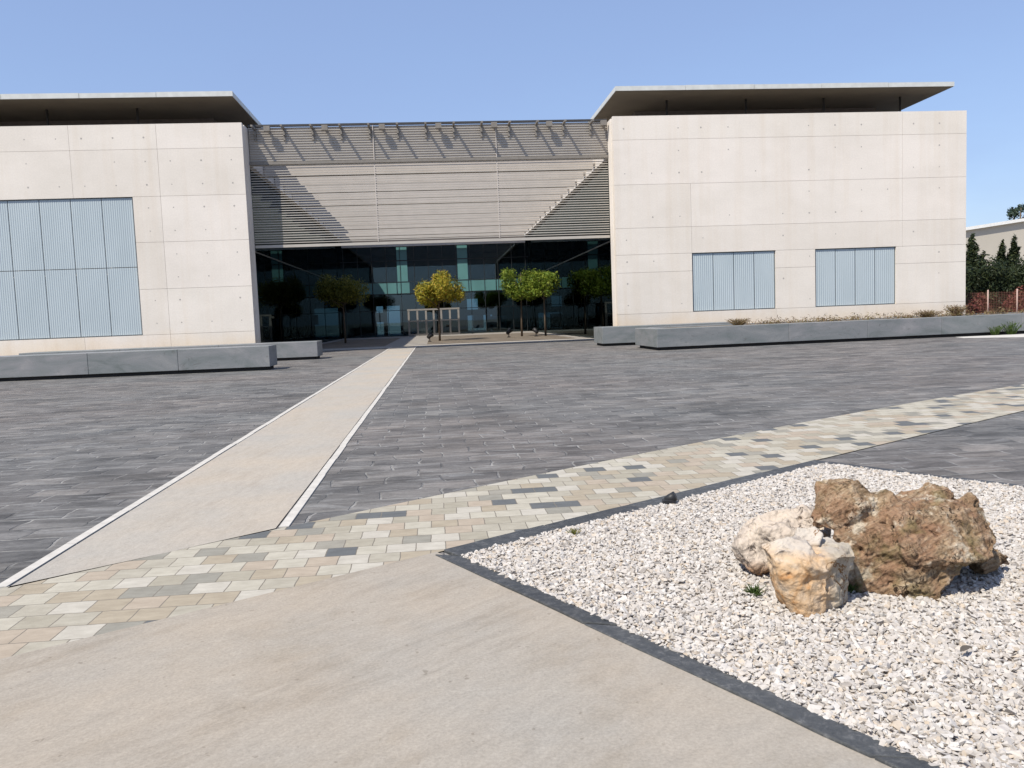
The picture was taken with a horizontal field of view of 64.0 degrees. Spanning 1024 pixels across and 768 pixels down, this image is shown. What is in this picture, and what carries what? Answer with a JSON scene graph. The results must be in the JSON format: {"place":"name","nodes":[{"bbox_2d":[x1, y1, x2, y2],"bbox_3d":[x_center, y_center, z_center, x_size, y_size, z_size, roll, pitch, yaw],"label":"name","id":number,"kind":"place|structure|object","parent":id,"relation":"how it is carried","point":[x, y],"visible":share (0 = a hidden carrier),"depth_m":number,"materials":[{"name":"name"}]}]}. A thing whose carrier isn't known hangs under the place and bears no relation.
{"place":"outdoors","nodes":[
{"label":"outdoors","id":0,"kind":"place"},
{"bbox_2d":[9,346,414,587],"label":"path","id":1,"kind":"structure","parent":0,"point":[260,480],"depth_m":7.66,"materials":[{"name":"concrete"}]},
{"bbox_2d":[0,552,890,767],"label":"pavement","id":2,"kind":"structure","parent":0,"point":[431,660],"depth_m":3.29,"materials":[{"name":"concrete"}]},
{"bbox_2d":[322,331,593,349],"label":"courtyard paving","id":3,"kind":"structure","parent":0,"point":[402,341],"depth_m":58.70,"materials":[{"name":"grey stone"}]},
{"bbox_2d":[322,338,399,348],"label":"planting bed","id":4,"kind":"object","parent":3,"relation":"on","point":[364,343],"visible":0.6,"depth_m":60.31,"materials":[{"name":"brown soil"}]},
{"bbox_2d":[313,273,369,342],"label":"courtyard tree","id":5,"kind":"object","parent":4,"relation":"on","point":[344,290],"visible":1,"depth_m":61.34,"materials":[{"name":"green plant"}]},
{"bbox_2d":[427,332,571,343],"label":"planting bed","id":6,"kind":"object","parent":3,"relation":"on","point":[481,338],"visible":0.8,"depth_m":59.94,"materials":[{"name":"brown soil"}]},
{"bbox_2d":[427,332,433,341],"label":"ground spotlight","id":7,"kind":"object","parent":6,"relation":"on","point":[429,335],"visible":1,"depth_m":56.93,"materials":[{"name":"black plastic"}]},
{"bbox_2d":[413,270,465,340],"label":"courtyard tree","id":8,"kind":"object","parent":6,"relation":"on","point":[438,289],"visible":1,"depth_m":57.99,"materials":[{"name":"yellow plant"}]},
{"bbox_2d":[499,266,539,335],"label":"courtyard tree","id":9,"kind":"object","parent":6,"relation":"on","point":[513,289],"visible":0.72,"depth_m":61.65,"materials":[{"name":"green plant"}]},
{"bbox_2d":[532,327,538,336],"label":"ground spotlight","id":10,"kind":"object","parent":6,"relation":"on","point":[535,330],"visible":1,"depth_m":60.44,"materials":[{"name":"black plastic"}]},
{"bbox_2d":[526,270,560,335],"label":"courtyard tree","id":11,"kind":"object","parent":6,"relation":"on","point":[548,282],"visible":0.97,"depth_m":60.67,"materials":[{"name":"green plant"}]},
{"bbox_2d":[0,333,1023,584],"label":"plaza paving","id":12,"kind":"structure","parent":0,"point":[78,457],"depth_m":12.82,"materials":[{"name":"stone"}]},
{"bbox_2d":[0,345,276,381],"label":"stone bench","id":13,"kind":"object","parent":12,"relation":"on","point":[126,363],"visible":1,"depth_m":27.84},
{"bbox_2d":[19,340,322,360],"bbox_3d":[-14.659,-1.244,35.806,12.342,0.782,1.600,-3,5,-5],"label":"stone bench","id":14,"kind":"object","parent":12,"relation":"on","point":[301,350],"visible":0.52,"depth_m":35.46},
{"bbox_2d":[0,91,343,355],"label":"concrete wing","id":15,"kind":"structure","parent":12,"relation":"on","point":[127,220],"depth_m":40.15,"materials":[{"name":"beige concrete"}]},
{"bbox_2d":[248,119,609,247],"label":"louvre canopy","id":16,"kind":"object","parent":15,"relation":"attached to","point":[404,181],"visible":1,"depth_m":42.74,"materials":[{"name":"beige metal"}]},
{"bbox_2d":[0,347,391,587],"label":"path edging","id":17,"kind":"object","parent":12,"relation":"on","point":[18,576],"visible":0.52,"depth_m":6.89,"materials":[{"name":"white stone"}]},
{"bbox_2d":[279,346,416,527],"bbox_3d":[-3.694,-0.566,27.385,0.084,0.060,42.859,-3,5,-5],"label":"path edging","id":18,"kind":"object","parent":12,"relation":"on","point":[297,507],"visible":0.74,"depth_m":8.55,"materials":[{"name":"white stone"}]},
{"bbox_2d":[444,460,826,555],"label":"curb","id":19,"kind":"structure","parent":12,"relation":"on","point":[497,540],"depth_m":6.06,"materials":[{"name":"stone"}]},
{"bbox_2d":[594,322,735,345],"bbox_3d":[7.243,-2.390,38.948,6.392,0.878,2.050,-3,5,-5],"label":"stone bench","id":20,"kind":"object","parent":12,"relation":"on","point":[614,335],"visible":0.5,"depth_m":37.77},
{"bbox_2d":[436,554,939,767],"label":"curb","id":21,"kind":"structure","parent":12,"relation":"on","point":[850,738],"depth_m":3.27,"materials":[{"name":"stone"}]},
{"bbox_2d":[461,462,1023,767],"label":"gravel","id":22,"kind":"structure","parent":12,"relation":"on","point":[1002,505],"depth_m":3.90,"materials":[{"name":"white gravel"}]},
{"bbox_2d":[566,528,580,534],"bbox_3d":[0.420,0.995,5.518,0.107,0.051,0.093,1,6,33],"label":"green weed","id":23,"kind":"object","parent":22,"relation":"on","point":[573,531],"visible":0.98,"depth_m":5.52,"materials":[{"name":"green plant"}]},
{"bbox_2d":[662,492,676,504],"bbox_3d":[1.213,0.875,6.302,0.116,0.100,0.081,-1,5,11],"label":"garden spotlight","id":24,"kind":"object","parent":22,"relation":"on","point":[671,497],"visible":0.98,"depth_m":6.27,"materials":[{"name":"black plastic"}]},
{"bbox_2d":[741,583,766,596],"bbox_3d":[1.251,1.065,4.226,0.126,0.058,0.114,2,6,44],"label":"green weed","id":25,"kind":"object","parent":22,"relation":"on","point":[756,590],"visible":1,"depth_m":4.22,"materials":[{"name":"green plant"}]},
{"bbox_2d":[731,504,830,576],"bbox_3d":[1.546,0.885,4.619,0.647,0.391,0.394,-3,5,-5],"label":"boulder","id":26,"kind":"object","parent":22,"relation":"on","point":[754,534],"visible":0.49,"depth_m":4.52,"materials":[{"name":"stone"}]},
{"bbox_2d":[761,526,854,617],"bbox_3d":[1.477,0.928,4.027,0.444,0.412,0.291,-3,5,-5],"label":"boulder","id":27,"kind":"object","parent":22,"relation":"on","point":[810,568],"visible":0.98,"depth_m":3.94,"materials":[{"name":"stone"}]},
{"bbox_2d":[848,583,860,592],"bbox_3d":[1.745,1.046,4.222,0.143,0.060,0.150,-3,5,-5],"label":"green weed","id":28,"kind":"object","parent":22,"relation":"on","point":[851,589],"visible":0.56,"depth_m":4.19,"materials":[{"name":"green plant"}]},
{"bbox_2d":[811,478,1009,600],"bbox_3d":[2.155,0.799,4.298,1.079,0.607,0.584,-3,5,-5],"label":"boulder","id":29,"kind":"object","parent":22,"relation":"on","point":[929,540],"visible":0.93,"depth_m":4.17,"materials":[{"name":"brown stone"}]},
{"bbox_2d":[960,645,970,651],"bbox_3d":[1.879,1.093,3.393,0.084,0.012,0.026,-6,6,-37],"label":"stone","id":30,"kind":"object","parent":22,"relation":"on","point":[964,647],"visible":1,"depth_m":3.39,"materials":[{"name":"grey stone"}]},
{"bbox_2d":[525,82,966,337],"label":"concrete wing","id":31,"kind":"structure","parent":12,"relation":"on","point":[755,203],"depth_m":43.16,"materials":[{"name":"beige concrete"}]},
{"bbox_2d":[635,312,1023,349],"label":"stone planter","id":32,"kind":"object","parent":12,"relation":"on","point":[709,336],"visible":0.94,"depth_m":32.81,"materials":[{"name":"grey concrete"}]},
{"bbox_2d":[724,318,749,324],"bbox_3d":[9.419,-2.596,34.120,1.103,0.316,1.188,-3,5,-5],"label":"dry shrub","id":33,"kind":"object","parent":32,"relation":"on","point":[740,321],"visible":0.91,"depth_m":34.03,"materials":[{"name":"brown plant"}]},
{"bbox_2d":[744,307,1023,324],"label":"ground cover","id":34,"kind":"object","parent":32,"relation":"on","point":[986,312],"visible":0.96,"depth_m":35.35,"materials":[{"name":"brown plant"}]},
{"bbox_2d":[913,310,944,316],"bbox_3d":[18.142,-3.094,35.774,1.374,0.372,1.214,2,6,40],"label":"dry shrub","id":35,"kind":"object","parent":32,"relation":"on","point":[926,314],"visible":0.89,"depth_m":35.68,"materials":[{"name":"brown plant"}]},
{"bbox_2d":[943,304,969,315],"bbox_3d":[19.654,-3.266,36.139,0.996,0.537,1.083,-6,6,-42],"label":"dry shrub","id":36,"kind":"object","parent":32,"relation":"on","point":[954,309],"visible":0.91,"depth_m":36.09,"materials":[{"name":"brown plant"}]},
{"bbox_2d":[827,461,1023,486],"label":"curb","id":37,"kind":"structure","parent":12,"relation":"on","point":[877,468],"depth_m":7.10,"materials":[{"name":"stone"}]},
{"bbox_2d":[987,325,1004,334],"bbox_3d":[19.847,-2.211,33.681,0.746,0.416,0.769,-3,5,-5],"label":"green weed","id":38,"kind":"object","parent":12,"relation":"on","point":[997,330],"visible":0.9,"depth_m":33.66,"materials":[{"name":"green plant"}]},
{"bbox_2d":[1002,321,1021,334],"bbox_3d":[20.562,-2.322,33.754,0.854,0.570,0.832,-5,5,-31],"label":"green weed","id":39,"kind":"object","parent":12,"relation":"on","point":[1012,329],"visible":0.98,"depth_m":33.71,"materials":[{"name":"green plant"}]},
{"bbox_2d":[0,384,1023,658],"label":"paved band","id":40,"kind":"object","parent":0,"point":[46,612],"visible":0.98,"depth_m":5.95,"materials":[{"name":"beige stone"}]},
{"bbox_2d":[0,0,1023,226],"label":"sky","id":41,"kind":"structure","parent":0,"point":[287,61],"materials":[{"name":"blue"}]},
{"bbox_2d":[959,334,1023,337],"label":"side paving","id":42,"kind":"structure","parent":0,"point":[1012,335],"depth_m":32.56,"materials":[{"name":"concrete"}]},
{"bbox_2d":[966,218,1023,265],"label":"warehouse","id":43,"kind":"structure","parent":0,"point":[989,237],"depth_m":92.47,"materials":[{"name":"white paint"}]},
{"label":"ground","id":44,"kind":"structure","parent":0,"visible":0},
{"bbox_2d":[339,235,530,338],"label":"glass hall","id":45,"kind":"structure","parent":44,"relation":"on","point":[392,277],"depth_m":82.96,"materials":[{"name":"glass"}]},
{"bbox_2d":[407,307,459,335],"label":"entrance door","id":46,"kind":"structure","parent":45,"relation":"in","point":[416,327],"depth_m":80.92,"materials":[{"name":"metal"}]},
{"bbox_2d":[323,339,591,350],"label":"courtyard edging","id":47,"kind":"object","parent":44,"relation":"on","point":[466,344],"visible":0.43,"depth_m":48.03,"materials":[{"name":"white stone"}]},
{"bbox_2d":[965,233,983,298],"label":"cypress tree","id":48,"kind":"object","parent":44,"relation":"on","point":[972,248],"visible":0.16,"depth_m":62.87,"materials":[{"name":"green plant"}]},
{"bbox_2d":[965,292,992,313],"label":"red shrub","id":49,"kind":"object","parent":44,"relation":"on","point":[979,309],"visible":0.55,"depth_m":55.14,"materials":[{"name":"brown plant"}]},
{"bbox_2d":[978,250,991,304],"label":"cypress tree","id":50,"kind":"object","parent":44,"relation":"on","point":[982,255],"visible":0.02,"depth_m":63.51,"materials":[{"name":"green plant"}]},
{"bbox_2d":[965,289,1023,312],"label":"wire fence","id":51,"kind":"object","parent":44,"relation":"on","point":[988,308],"visible":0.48,"depth_m":52.92,"materials":[{"name":"brown metal"}]},
{"bbox_2d":[965,254,1023,312],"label":"evergreen hedge","id":52,"kind":"object","parent":44,"relation":"on","point":[986,278],"visible":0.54,"depth_m":58.34,"materials":[{"name":"green plant"}]},
{"bbox_2d":[993,239,1008,308],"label":"cypress tree","id":53,"kind":"object","parent":44,"relation":"on","point":[1001,252],"visible":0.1,"depth_m":63.02,"materials":[{"name":"green plant"}]},
{"bbox_2d":[1002,285,1023,312],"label":"red shrub","id":54,"kind":"object","parent":44,"relation":"on","point":[1009,303],"visible":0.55,"depth_m":55.42,"materials":[{"name":"brown plant"}]},
{"bbox_2d":[1006,234,1022,278],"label":"cypress tree","id":55,"kind":"object","parent":44,"relation":"on","point":[1014,249],"visible":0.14,"depth_m":63.42,"materials":[{"name":"green plant"}]},
{"bbox_2d":[1006,203,1023,220],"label":"pine tree","id":56,"kind":"object","parent":44,"relation":"on","point":[1013,212],"visible":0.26,"depth_m":142.00,"materials":[{"name":"green plant"}]}
]}

